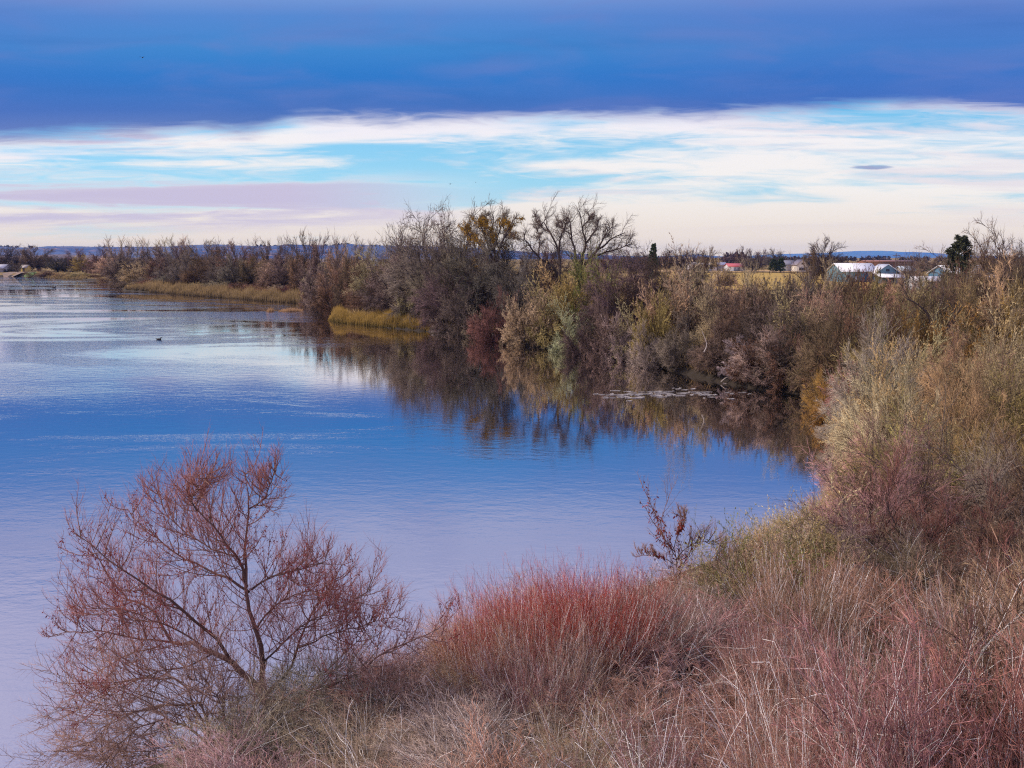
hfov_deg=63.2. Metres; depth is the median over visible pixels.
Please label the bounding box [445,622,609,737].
shrub
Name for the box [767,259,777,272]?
evergreen bush
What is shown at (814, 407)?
shrub
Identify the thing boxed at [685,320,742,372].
shrub
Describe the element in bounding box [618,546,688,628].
shrub
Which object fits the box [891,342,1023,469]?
shrub
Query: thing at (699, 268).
bare tree
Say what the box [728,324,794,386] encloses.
shrub
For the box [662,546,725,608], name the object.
shrub
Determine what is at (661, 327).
shrub
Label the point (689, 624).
shrub
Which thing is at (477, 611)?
shrub
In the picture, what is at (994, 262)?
bare tree
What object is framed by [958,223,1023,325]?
bare tree
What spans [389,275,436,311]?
bare tree
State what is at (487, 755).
shrub
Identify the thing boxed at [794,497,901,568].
shrub
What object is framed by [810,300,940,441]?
shrub
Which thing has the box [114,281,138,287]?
shrub
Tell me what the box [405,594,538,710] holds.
shrub
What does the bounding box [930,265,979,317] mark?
bare tree
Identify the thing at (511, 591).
shrub
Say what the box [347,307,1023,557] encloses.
dry grass
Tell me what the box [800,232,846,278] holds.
bare tree
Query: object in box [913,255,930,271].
bare tree
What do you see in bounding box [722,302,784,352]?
bare tree
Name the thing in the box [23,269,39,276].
shrub
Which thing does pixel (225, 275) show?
bare tree
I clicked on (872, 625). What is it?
shrub
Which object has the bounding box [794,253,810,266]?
bare tree
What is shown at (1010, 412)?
shrub
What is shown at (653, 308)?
shrub
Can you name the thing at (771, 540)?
shrub
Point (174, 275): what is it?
shrub
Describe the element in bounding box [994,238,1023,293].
bare tree
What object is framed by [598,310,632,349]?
shrub
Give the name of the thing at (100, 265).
bare tree
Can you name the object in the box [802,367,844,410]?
shrub
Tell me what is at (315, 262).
bare tree
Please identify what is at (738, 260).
bare tree
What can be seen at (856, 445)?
shrub
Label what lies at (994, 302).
bare tree
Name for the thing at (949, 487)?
shrub
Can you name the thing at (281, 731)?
shrub
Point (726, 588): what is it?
shrub
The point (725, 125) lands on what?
sky
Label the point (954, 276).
bare tree
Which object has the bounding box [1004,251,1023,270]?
bare tree
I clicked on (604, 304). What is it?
shrub
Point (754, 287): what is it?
shrub
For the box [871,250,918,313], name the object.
shrub
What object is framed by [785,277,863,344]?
shrub
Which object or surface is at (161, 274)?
shrub
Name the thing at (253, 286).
shrub
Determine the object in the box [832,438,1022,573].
shrub
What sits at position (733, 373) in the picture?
shrub
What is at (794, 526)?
shrub
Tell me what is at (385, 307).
shrub
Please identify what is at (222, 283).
shrub
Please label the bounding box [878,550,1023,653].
shrub
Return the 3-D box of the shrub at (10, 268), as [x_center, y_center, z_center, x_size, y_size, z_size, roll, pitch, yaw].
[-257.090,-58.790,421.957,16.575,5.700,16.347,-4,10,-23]
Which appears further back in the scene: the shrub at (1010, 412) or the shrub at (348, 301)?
the shrub at (348, 301)
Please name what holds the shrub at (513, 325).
on the ground at (704, 374)
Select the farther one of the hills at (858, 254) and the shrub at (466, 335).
the hills at (858, 254)
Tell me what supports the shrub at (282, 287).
on the ground at (704, 374)
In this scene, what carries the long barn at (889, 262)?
on the ground at (704, 374)
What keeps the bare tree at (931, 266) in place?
on the ground at (704, 374)
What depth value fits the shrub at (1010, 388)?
40.46 m
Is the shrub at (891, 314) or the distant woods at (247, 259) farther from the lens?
the distant woods at (247, 259)
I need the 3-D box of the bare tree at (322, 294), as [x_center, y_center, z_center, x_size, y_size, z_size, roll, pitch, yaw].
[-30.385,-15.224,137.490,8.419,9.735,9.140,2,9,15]
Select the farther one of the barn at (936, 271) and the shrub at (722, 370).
the barn at (936, 271)
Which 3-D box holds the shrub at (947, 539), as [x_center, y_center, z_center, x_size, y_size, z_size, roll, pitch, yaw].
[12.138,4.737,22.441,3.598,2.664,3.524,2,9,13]
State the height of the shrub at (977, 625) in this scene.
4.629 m
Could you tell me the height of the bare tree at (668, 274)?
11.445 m
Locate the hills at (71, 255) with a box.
[1,254,433,261]
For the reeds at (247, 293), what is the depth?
194.76 m
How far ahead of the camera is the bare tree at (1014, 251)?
83.03 m
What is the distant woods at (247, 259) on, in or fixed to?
on the ground at (704, 374)
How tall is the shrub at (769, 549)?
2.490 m
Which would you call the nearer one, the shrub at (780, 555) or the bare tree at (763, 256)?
the shrub at (780, 555)
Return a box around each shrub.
[0,578,326,767]
[4,263,20,271]
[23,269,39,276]
[34,268,58,276]
[51,271,71,277]
[59,264,77,271]
[68,271,91,276]
[93,273,117,282]
[107,281,127,286]
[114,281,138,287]
[129,277,149,282]
[133,704,370,767]
[136,276,158,283]
[147,276,172,281]
[147,658,371,767]
[149,254,191,281]
[162,278,182,284]
[165,251,201,283]
[178,252,220,284]
[206,280,230,285]
[213,624,406,766]
[227,282,252,290]
[239,283,260,291]
[245,752,368,767]
[262,674,450,767]
[267,283,283,290]
[275,285,290,293]
[275,693,464,767]
[288,641,457,756]
[297,288,308,305]
[311,234,352,289]
[312,631,440,708]
[324,243,368,292]
[327,264,348,304]
[331,256,363,308]
[340,259,370,309]
[342,283,374,312]
[348,654,591,767]
[349,675,599,767]
[367,295,394,313]
[372,732,521,767]
[376,600,488,704]
[382,644,582,761]
[394,289,422,318]
[394,604,496,669]
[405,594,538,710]
[423,562,564,688]
[428,283,477,336]
[434,559,576,623]
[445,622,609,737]
[447,693,637,767]
[448,664,650,767]
[450,578,600,699]
[458,302,483,337]
[463,285,517,342]
[465,551,631,691]
[473,583,658,717]
[486,546,651,678]
[490,662,675,767]
[493,640,766,767]
[496,279,554,348]
[504,618,661,730]
[508,243,564,311]
[519,652,764,767]
[521,269,575,349]
[531,544,709,688]
[533,258,578,317]
[544,264,608,326]
[547,293,593,353]
[553,575,708,683]
[558,305,604,357]
[567,241,622,305]
[567,684,797,767]
[568,239,668,337]
[568,293,601,336]
[570,560,744,668]
[579,296,623,361]
[583,589,794,764]
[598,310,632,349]
[600,311,637,362]
[607,297,655,360]
[610,565,746,660]
[612,562,768,669]
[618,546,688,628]
[626,319,665,369]
[627,279,678,364]
[629,257,701,349]
[638,547,734,595]
[648,578,813,695]
[650,310,703,370]
[653,613,845,767]
[655,233,726,355]
[661,641,943,767]
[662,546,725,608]
[663,538,807,650]
[673,524,776,637]
[677,613,874,767]
[678,260,736,312]
[680,288,734,354]
[682,282,739,330]
[684,504,840,636]
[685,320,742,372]
[687,335,758,374]
[690,592,932,723]
[693,568,757,642]
[695,524,776,629]
[696,268,756,315]
[699,289,763,353]
[703,275,773,329]
[706,503,889,610]
[709,256,738,285]
[711,544,815,623]
[716,509,809,582]
[716,526,915,658]
[717,335,758,379]
[718,513,803,596]
[718,596,858,704]
[722,335,782,384]
[723,509,811,562]
[724,520,847,604]
[727,464,886,566]
[727,540,1003,767]
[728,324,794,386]
[730,257,773,309]
[732,486,849,589]
[738,271,799,325]
[738,567,891,677]
[742,579,948,759]
[747,268,812,314]
[749,326,813,387]
[750,271,814,332]
[753,508,866,544]
[755,491,886,614]
[757,321,808,391]
[757,581,1008,767]
[761,327,817,387]
[765,276,820,345]
[767,526,838,609]
[769,465,940,594]
[773,261,822,328]
[776,265,836,318]
[776,268,841,336]
[776,335,831,392]
[776,547,900,652]
[783,364,805,389]
[785,269,878,399]
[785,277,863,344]
[788,245,848,306]
[790,544,973,671]
[793,404,1003,577]
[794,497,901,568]
[796,313,875,397]
[799,387,827,413]
[802,255,861,320]
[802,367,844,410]
[805,293,899,361]
[807,468,883,567]
[807,530,926,594]
[807,598,933,711]
[809,378,831,422]
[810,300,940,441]
[812,508,993,630]
[813,382,891,433]
[817,353,894,424]
[817,389,1022,553]
[818,322,942,462]
[822,337,960,473]
[822,394,913,452]
[822,454,916,514]
[823,260,903,331]
[823,401,938,498]
[824,506,911,536]
[826,316,916,417]
[826,386,976,504]
[827,413,898,479]
[828,432,938,535]
[830,265,900,333]
[831,512,1006,630]
[831,513,978,565]
[832,292,922,371]
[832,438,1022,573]
[833,569,1023,748]
[834,514,1023,767]
[842,260,894,312]
[858,478,981,548]
[858,578,1023,767]
[861,327,907,420]
[861,510,1012,596]
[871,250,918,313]
[873,366,1023,572]
[876,541,1023,694]
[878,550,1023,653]
[883,299,975,397]
[884,301,950,369]
[887,267,969,331]
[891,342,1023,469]
[891,388,1017,500]
[892,451,1015,524]
[896,326,1003,436]
[898,275,977,356]
[900,253,942,305]
[900,518,986,559]
[904,524,1023,666]
[909,527,1023,767]
[911,295,1006,372]
[913,315,1014,410]
[918,470,1023,602]
[919,273,1008,360]
[930,476,1023,539]
[938,503,1023,626]
[938,525,1021,589]
[939,268,1023,429]
[940,278,1023,378]
[946,418,1023,485]
[957,351,1023,452]
[958,410,1023,557]
[959,317,1023,392]
[959,570,1023,715]
[960,524,1023,642]
[966,269,1023,339]
[966,277,1023,356]
[973,494,1022,538]
[983,345,1023,419]
[997,287,1023,363]
[1006,358,1021,378]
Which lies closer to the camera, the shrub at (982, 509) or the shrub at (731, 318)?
the shrub at (982, 509)
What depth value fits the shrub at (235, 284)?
197.30 m
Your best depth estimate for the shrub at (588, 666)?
15.58 m
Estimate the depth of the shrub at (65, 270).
421.17 m
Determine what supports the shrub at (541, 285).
on the ground at (704, 374)
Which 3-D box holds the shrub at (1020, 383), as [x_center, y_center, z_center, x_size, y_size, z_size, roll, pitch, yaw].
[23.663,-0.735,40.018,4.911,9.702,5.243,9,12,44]
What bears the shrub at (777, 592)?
on the ground at (704, 374)
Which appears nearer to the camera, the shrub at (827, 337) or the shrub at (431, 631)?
the shrub at (431, 631)
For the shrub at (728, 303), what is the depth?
70.58 m
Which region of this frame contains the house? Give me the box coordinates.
[0,264,9,271]
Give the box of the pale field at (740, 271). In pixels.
[661,270,792,271]
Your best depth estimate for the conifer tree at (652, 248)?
236.62 m
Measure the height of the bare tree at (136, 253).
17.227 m
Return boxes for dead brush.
[142,501,1003,767]
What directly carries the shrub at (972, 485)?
on the ground at (704, 374)
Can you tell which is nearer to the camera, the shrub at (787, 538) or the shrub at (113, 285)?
the shrub at (787, 538)
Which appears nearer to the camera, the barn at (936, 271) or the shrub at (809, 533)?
the shrub at (809, 533)
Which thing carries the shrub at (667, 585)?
on the ground at (704, 374)
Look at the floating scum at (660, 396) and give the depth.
57.52 m
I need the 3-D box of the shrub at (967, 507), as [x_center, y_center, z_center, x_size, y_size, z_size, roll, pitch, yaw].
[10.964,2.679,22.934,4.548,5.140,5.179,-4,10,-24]
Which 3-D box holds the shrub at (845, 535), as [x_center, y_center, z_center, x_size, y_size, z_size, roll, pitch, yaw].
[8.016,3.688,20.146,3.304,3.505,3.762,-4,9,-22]
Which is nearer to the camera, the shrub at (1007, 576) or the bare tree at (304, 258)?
the shrub at (1007, 576)
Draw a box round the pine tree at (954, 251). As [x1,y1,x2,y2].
[938,234,977,286]
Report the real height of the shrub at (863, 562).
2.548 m
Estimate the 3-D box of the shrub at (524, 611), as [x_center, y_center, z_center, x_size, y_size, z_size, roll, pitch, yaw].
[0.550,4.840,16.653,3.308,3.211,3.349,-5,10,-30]
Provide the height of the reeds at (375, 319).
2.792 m
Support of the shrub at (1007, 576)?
on the ground at (704, 374)
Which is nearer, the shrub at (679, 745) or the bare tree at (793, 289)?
the shrub at (679, 745)
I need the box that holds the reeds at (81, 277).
[44,274,92,279]
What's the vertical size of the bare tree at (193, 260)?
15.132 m
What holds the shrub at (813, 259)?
on the ground at (704, 374)
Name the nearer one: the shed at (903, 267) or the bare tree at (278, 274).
the bare tree at (278, 274)
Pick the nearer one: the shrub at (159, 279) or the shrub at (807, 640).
the shrub at (807, 640)
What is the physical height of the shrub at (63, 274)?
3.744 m
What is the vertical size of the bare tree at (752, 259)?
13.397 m
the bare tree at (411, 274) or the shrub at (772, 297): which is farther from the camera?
the bare tree at (411, 274)
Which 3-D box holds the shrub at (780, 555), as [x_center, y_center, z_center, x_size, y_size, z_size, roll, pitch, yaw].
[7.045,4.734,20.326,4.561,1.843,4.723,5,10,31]
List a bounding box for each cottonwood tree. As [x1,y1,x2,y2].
[457,199,524,294]
[504,191,579,302]
[548,193,640,279]
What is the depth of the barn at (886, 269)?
254.04 m
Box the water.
[0,276,847,767]
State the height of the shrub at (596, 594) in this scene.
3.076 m
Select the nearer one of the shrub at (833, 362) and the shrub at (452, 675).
the shrub at (452, 675)
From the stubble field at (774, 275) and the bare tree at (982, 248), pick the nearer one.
the bare tree at (982, 248)
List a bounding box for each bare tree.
[0,243,25,268]
[4,247,35,263]
[8,260,24,271]
[16,245,56,270]
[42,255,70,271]
[59,247,89,267]
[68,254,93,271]
[81,242,133,273]
[88,255,116,275]
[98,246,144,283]
[104,234,116,260]
[105,257,143,281]
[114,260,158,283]
[116,234,125,255]
[118,245,150,274]
[132,237,141,257]
[132,244,173,270]
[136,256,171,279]
[137,235,147,257]
[145,238,185,270]
[165,235,173,260]
[170,239,200,272]
[183,238,222,271]
[191,236,231,276]
[198,262,237,285]
[210,238,249,277]
[212,252,252,285]
[234,236,271,273]
[236,254,271,285]
[251,236,287,282]
[253,255,283,288]
[262,253,298,288]
[265,236,297,281]
[283,228,320,286]
[287,250,311,292]
[293,229,331,298]
[296,261,331,308]
[307,263,345,314]
[312,228,351,311]
[336,240,369,290]
[341,252,386,293]
[342,231,396,308]
[350,210,439,312]
[352,234,359,259]
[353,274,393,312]
[370,237,388,284]
[377,227,464,323]
[386,199,444,270]
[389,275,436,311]
[394,195,469,290]
[401,223,490,323]
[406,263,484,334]
[415,193,494,273]
[426,206,512,297]
[436,221,534,322]
[468,219,540,313]
[484,246,553,324]
[516,230,574,295]
[569,241,625,301]
[591,245,676,328]
[600,251,625,271]
[615,237,706,313]
[618,249,642,271]
[658,249,673,268]
[667,246,715,305]
[668,246,690,267]
[675,259,709,280]
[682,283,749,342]
[685,248,700,261]
[697,245,722,272]
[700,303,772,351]
[713,276,758,310]
[714,287,765,314]
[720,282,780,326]
[721,251,735,262]
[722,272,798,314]
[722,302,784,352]
[734,246,750,262]
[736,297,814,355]
[740,248,766,271]
[754,249,775,267]
[762,247,786,266]
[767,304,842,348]
[773,271,820,320]
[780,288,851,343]
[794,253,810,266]
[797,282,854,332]
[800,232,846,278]
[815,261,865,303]
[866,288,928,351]
[869,270,932,331]
[888,255,959,314]
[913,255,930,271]
[915,243,1003,313]
[924,253,996,328]
[925,256,942,270]
[928,265,982,295]
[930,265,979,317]
[950,245,1023,344]
[956,225,998,288]
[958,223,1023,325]
[971,215,1023,320]
[973,232,1023,292]
[973,253,1023,333]
[988,252,1010,271]
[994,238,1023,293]
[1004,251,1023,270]
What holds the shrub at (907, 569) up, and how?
on the ground at (704, 374)
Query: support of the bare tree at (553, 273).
on the ground at (704, 374)
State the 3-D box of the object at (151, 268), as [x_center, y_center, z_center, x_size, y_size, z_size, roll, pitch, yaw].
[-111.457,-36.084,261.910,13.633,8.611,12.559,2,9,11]
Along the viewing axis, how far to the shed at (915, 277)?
205.42 m
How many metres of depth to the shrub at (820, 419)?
48.32 m
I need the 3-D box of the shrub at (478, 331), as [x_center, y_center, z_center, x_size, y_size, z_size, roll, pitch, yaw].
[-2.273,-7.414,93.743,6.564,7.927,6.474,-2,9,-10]
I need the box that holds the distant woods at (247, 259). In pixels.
[36,257,384,262]
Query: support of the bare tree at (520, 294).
on the ground at (704, 374)
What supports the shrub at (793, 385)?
on the ground at (704, 374)
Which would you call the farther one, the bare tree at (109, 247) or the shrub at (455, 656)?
the bare tree at (109, 247)
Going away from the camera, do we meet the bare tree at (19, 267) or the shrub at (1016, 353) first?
the shrub at (1016, 353)
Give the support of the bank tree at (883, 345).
on the ground at (704, 374)
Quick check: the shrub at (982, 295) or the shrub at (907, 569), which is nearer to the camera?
the shrub at (907, 569)
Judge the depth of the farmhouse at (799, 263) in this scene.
422.23 m
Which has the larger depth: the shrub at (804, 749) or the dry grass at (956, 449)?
the dry grass at (956, 449)
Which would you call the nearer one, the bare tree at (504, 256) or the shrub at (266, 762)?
the shrub at (266, 762)
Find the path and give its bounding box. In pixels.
[2,272,27,276]
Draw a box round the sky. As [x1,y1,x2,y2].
[0,0,1023,256]
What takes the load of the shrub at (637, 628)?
on the ground at (704, 374)
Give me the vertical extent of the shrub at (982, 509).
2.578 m
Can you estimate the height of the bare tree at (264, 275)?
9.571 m
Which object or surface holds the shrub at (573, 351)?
on the ground at (704, 374)
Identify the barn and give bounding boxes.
[723,263,744,270]
[827,263,904,283]
[856,260,916,267]
[926,265,988,280]
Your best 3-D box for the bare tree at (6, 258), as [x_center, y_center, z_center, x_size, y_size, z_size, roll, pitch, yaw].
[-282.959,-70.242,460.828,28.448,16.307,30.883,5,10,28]
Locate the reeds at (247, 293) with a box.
[122,279,302,303]
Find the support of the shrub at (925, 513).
on the ground at (704, 374)
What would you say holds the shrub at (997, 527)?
on the ground at (704, 374)
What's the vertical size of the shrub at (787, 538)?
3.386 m
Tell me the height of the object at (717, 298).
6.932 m
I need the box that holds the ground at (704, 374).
[0,258,1023,767]
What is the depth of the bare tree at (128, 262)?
281.00 m
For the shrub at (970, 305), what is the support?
on the ground at (704, 374)
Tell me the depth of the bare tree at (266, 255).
217.71 m
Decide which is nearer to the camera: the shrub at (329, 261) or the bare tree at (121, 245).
the shrub at (329, 261)
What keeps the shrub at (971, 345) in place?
on the ground at (704, 374)
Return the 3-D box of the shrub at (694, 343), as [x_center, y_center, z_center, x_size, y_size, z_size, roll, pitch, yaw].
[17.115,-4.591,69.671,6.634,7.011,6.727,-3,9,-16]
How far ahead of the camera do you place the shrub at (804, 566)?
19.37 m
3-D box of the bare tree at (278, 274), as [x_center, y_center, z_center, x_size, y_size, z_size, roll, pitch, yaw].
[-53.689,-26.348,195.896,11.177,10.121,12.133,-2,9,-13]
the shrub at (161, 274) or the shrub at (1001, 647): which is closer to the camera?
the shrub at (1001, 647)
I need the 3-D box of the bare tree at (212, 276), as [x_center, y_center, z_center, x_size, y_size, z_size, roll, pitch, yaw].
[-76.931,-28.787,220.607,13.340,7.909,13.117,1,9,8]
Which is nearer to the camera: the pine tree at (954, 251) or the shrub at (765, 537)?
the shrub at (765, 537)
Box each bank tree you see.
[30,422,470,732]
[851,306,923,385]
[888,269,963,354]
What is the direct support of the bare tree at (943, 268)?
on the ground at (704, 374)
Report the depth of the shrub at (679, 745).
13.01 m
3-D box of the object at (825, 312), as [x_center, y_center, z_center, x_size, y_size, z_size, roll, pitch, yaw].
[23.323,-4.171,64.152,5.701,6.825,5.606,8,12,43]
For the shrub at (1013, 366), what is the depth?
48.22 m
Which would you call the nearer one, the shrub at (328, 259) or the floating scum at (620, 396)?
the floating scum at (620, 396)
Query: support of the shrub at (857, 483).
on the ground at (704, 374)
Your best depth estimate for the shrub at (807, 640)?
15.62 m
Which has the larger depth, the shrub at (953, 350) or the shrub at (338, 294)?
the shrub at (338, 294)
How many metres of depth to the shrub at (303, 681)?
15.86 m
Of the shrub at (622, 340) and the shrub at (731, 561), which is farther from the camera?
the shrub at (622, 340)
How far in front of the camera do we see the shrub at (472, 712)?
14.47 m
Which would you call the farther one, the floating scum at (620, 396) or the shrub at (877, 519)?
the floating scum at (620, 396)
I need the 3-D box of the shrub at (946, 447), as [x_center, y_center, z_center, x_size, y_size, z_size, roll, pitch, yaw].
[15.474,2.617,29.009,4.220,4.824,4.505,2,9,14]
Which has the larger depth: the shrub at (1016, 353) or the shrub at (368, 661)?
the shrub at (1016, 353)
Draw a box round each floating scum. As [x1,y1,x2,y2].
[597,390,643,400]
[615,391,669,397]
[646,391,688,395]
[682,388,734,398]
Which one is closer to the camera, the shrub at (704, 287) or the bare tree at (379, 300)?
the shrub at (704, 287)
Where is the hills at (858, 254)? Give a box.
[554,251,995,257]
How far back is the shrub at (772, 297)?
68.49 m
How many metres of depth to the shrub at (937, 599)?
15.88 m
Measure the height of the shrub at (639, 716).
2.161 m
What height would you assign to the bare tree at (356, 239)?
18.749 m
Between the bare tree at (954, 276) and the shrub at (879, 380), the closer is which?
the shrub at (879, 380)
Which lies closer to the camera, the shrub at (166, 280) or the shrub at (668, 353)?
the shrub at (668, 353)
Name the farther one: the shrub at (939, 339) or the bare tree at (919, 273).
the bare tree at (919, 273)
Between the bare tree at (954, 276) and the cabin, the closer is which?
the bare tree at (954, 276)
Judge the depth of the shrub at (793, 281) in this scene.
70.66 m
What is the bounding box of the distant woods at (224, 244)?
[1,243,400,247]
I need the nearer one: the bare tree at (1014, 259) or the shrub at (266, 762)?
the shrub at (266, 762)
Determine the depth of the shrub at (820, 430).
44.66 m
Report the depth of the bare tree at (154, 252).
292.62 m
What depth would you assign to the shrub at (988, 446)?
31.14 m
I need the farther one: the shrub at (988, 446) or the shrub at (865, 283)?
the shrub at (865, 283)
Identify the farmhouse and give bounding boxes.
[784,260,794,270]
[791,259,807,271]
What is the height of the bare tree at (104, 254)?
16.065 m
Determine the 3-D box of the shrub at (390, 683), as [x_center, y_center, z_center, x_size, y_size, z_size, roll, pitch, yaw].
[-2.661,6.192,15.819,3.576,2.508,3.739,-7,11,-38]
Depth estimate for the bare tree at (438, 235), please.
120.47 m
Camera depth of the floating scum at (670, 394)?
57.99 m
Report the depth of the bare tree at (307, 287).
152.14 m
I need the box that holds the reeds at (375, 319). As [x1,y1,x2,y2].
[328,304,429,330]
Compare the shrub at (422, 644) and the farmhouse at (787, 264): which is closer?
the shrub at (422, 644)
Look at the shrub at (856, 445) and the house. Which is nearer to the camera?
the shrub at (856, 445)
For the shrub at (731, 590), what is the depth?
18.36 m
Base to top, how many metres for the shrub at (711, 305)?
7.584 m
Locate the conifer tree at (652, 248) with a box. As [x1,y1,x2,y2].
[646,243,658,277]
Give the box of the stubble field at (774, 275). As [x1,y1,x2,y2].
[651,272,873,289]
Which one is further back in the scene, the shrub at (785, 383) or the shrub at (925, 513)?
the shrub at (785, 383)
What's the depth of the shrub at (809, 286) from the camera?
66.34 m
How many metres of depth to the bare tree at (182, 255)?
257.71 m
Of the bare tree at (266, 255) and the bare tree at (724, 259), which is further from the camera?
the bare tree at (724, 259)
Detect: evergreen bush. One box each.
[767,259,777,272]
[776,257,786,272]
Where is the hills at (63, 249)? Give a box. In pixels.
[0,244,619,258]
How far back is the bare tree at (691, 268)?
96.40 m
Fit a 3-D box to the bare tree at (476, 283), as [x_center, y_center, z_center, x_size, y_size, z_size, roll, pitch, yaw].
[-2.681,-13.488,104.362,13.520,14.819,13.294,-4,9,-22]
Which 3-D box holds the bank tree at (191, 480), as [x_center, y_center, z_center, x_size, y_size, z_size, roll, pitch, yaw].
[-5.512,4.047,16.642,9.855,7.386,5.018,0,9,0]
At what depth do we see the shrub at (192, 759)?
13.17 m
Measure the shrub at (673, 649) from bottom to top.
2.465 m
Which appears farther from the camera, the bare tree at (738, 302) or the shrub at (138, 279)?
the shrub at (138, 279)
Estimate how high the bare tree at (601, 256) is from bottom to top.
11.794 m
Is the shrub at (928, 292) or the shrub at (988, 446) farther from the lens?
the shrub at (928, 292)
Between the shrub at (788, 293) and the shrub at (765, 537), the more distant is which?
the shrub at (788, 293)
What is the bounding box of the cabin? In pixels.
[21,265,31,271]
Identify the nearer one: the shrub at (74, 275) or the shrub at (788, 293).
the shrub at (788, 293)
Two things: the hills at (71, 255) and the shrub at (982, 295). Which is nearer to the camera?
the shrub at (982, 295)
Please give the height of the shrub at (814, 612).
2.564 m
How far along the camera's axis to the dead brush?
14.66 m
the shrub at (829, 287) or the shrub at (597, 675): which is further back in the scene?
the shrub at (829, 287)
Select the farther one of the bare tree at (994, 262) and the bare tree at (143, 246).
the bare tree at (143, 246)
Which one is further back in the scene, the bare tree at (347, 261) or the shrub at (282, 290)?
the shrub at (282, 290)
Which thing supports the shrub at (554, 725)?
on the ground at (704, 374)
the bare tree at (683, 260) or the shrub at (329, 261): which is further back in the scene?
the bare tree at (683, 260)
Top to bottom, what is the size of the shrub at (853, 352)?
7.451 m
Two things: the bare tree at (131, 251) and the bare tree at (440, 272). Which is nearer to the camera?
the bare tree at (440, 272)
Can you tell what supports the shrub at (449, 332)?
on the ground at (704, 374)
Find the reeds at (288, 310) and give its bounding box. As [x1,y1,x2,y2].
[278,307,302,311]
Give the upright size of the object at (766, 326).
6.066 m
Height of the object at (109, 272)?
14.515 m
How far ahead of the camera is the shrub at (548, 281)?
96.13 m
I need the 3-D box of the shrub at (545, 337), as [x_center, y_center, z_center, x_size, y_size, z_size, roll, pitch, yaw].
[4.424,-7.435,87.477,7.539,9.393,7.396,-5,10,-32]
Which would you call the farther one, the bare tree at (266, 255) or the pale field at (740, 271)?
the pale field at (740, 271)
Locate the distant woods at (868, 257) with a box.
[622,251,1013,261]
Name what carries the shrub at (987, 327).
on the ground at (704, 374)
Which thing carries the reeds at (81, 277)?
on the ground at (704, 374)
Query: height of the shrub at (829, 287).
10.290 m
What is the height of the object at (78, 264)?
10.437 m
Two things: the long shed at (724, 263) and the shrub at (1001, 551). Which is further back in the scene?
the long shed at (724, 263)
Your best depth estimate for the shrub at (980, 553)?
20.63 m
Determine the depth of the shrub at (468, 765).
11.88 m
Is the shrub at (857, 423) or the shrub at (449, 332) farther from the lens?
the shrub at (449, 332)
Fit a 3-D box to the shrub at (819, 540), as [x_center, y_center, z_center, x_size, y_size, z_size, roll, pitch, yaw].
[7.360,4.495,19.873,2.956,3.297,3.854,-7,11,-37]
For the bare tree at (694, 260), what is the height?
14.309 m
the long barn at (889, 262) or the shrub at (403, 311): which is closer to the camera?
the shrub at (403, 311)
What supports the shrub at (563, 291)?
on the ground at (704, 374)
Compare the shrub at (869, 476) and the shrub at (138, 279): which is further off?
the shrub at (138, 279)
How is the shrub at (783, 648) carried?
on the ground at (704, 374)
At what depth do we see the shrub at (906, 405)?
33.72 m
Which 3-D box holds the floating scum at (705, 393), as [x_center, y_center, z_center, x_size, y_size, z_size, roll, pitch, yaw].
[13.354,0.704,57.773,2.264,0.071,4.816,-4,10,-27]
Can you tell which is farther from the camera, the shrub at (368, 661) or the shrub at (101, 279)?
the shrub at (101, 279)
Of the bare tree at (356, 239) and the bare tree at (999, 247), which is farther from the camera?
the bare tree at (356, 239)
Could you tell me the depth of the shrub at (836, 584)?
18.76 m
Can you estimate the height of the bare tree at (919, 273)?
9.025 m
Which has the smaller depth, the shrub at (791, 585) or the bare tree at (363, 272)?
the shrub at (791, 585)
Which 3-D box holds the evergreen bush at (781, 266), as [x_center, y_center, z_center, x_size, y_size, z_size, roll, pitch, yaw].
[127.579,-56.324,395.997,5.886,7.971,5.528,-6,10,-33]
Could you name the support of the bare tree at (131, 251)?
on the ground at (704, 374)
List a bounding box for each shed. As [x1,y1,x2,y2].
[686,262,725,270]
[895,266,914,272]
[903,276,940,288]
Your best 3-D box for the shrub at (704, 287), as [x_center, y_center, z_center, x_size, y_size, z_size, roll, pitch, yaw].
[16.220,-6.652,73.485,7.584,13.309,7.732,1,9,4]
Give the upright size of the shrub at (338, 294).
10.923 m
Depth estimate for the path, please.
395.79 m
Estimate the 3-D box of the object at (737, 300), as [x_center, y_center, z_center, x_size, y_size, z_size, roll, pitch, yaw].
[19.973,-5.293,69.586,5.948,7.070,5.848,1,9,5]
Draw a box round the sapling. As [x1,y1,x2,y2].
[630,468,777,589]
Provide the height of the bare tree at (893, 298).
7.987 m
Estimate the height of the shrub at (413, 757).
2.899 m
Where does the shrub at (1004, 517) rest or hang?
on the ground at (704, 374)
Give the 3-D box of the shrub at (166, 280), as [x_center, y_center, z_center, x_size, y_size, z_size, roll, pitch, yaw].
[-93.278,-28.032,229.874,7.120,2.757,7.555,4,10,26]
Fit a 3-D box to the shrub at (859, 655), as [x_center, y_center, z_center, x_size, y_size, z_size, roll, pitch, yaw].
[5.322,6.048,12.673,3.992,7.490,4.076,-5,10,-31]
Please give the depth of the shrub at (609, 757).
12.93 m

